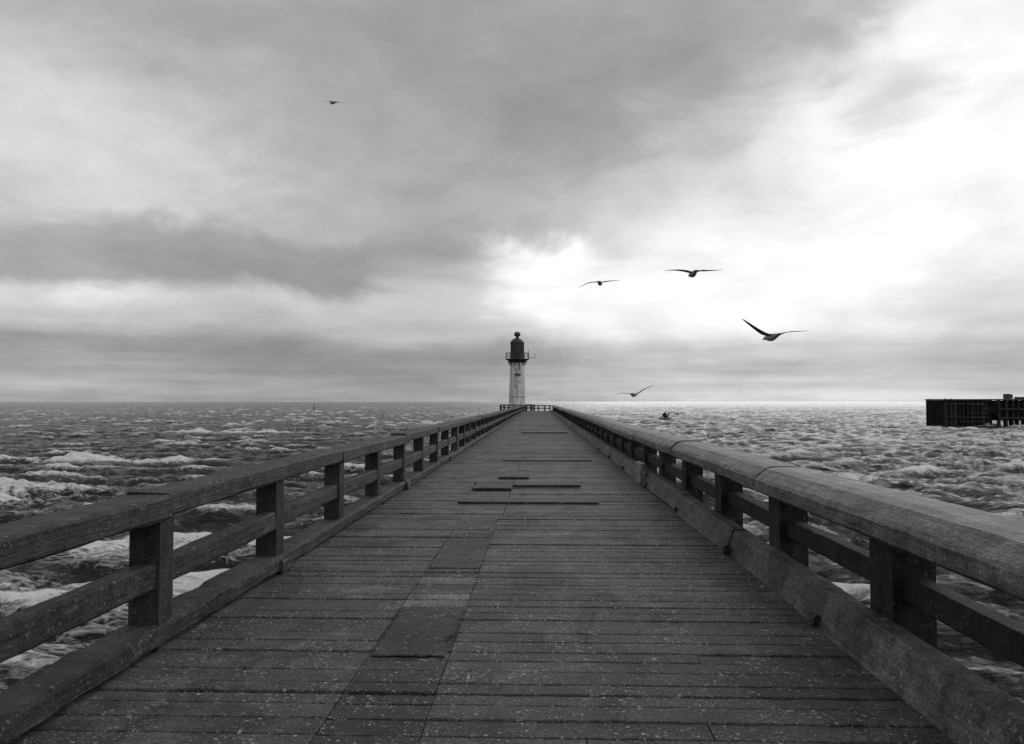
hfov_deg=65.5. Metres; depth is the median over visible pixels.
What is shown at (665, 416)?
seagull
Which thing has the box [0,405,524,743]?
wooden railing
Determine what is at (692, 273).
seagull
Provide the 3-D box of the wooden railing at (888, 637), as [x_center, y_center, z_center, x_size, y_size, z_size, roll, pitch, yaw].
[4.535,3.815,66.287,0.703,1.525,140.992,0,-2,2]
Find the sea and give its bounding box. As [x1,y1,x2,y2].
[0,402,1023,702]
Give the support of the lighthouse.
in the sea
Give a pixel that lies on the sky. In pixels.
(186, 215)
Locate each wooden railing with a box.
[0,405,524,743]
[525,405,550,410]
[551,405,1023,743]
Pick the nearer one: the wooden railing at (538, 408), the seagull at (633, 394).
the seagull at (633, 394)
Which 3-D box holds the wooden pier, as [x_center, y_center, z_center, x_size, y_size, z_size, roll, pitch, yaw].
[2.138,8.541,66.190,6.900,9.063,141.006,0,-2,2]
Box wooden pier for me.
[9,411,955,743]
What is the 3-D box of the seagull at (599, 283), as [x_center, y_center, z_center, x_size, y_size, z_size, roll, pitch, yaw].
[2.616,-2.645,24.045,1.258,0.211,0.553,0,-2,-2]
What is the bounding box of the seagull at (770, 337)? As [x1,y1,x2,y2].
[743,319,800,340]
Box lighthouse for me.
[499,332,534,410]
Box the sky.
[0,0,1023,401]
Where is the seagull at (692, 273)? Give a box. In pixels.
[669,269,715,276]
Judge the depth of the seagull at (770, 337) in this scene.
14.03 m
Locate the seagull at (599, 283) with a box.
[578,280,618,287]
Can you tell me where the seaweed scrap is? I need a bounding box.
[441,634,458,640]
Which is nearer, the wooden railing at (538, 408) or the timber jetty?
the wooden railing at (538, 408)
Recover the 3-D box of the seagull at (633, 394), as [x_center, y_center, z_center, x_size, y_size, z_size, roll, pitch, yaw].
[3.643,0.566,23.899,1.240,0.368,0.555,0,-2,-13]
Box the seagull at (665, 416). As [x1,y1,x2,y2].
[659,412,672,419]
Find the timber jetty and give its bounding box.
[925,394,1023,426]
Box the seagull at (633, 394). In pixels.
[618,385,652,396]

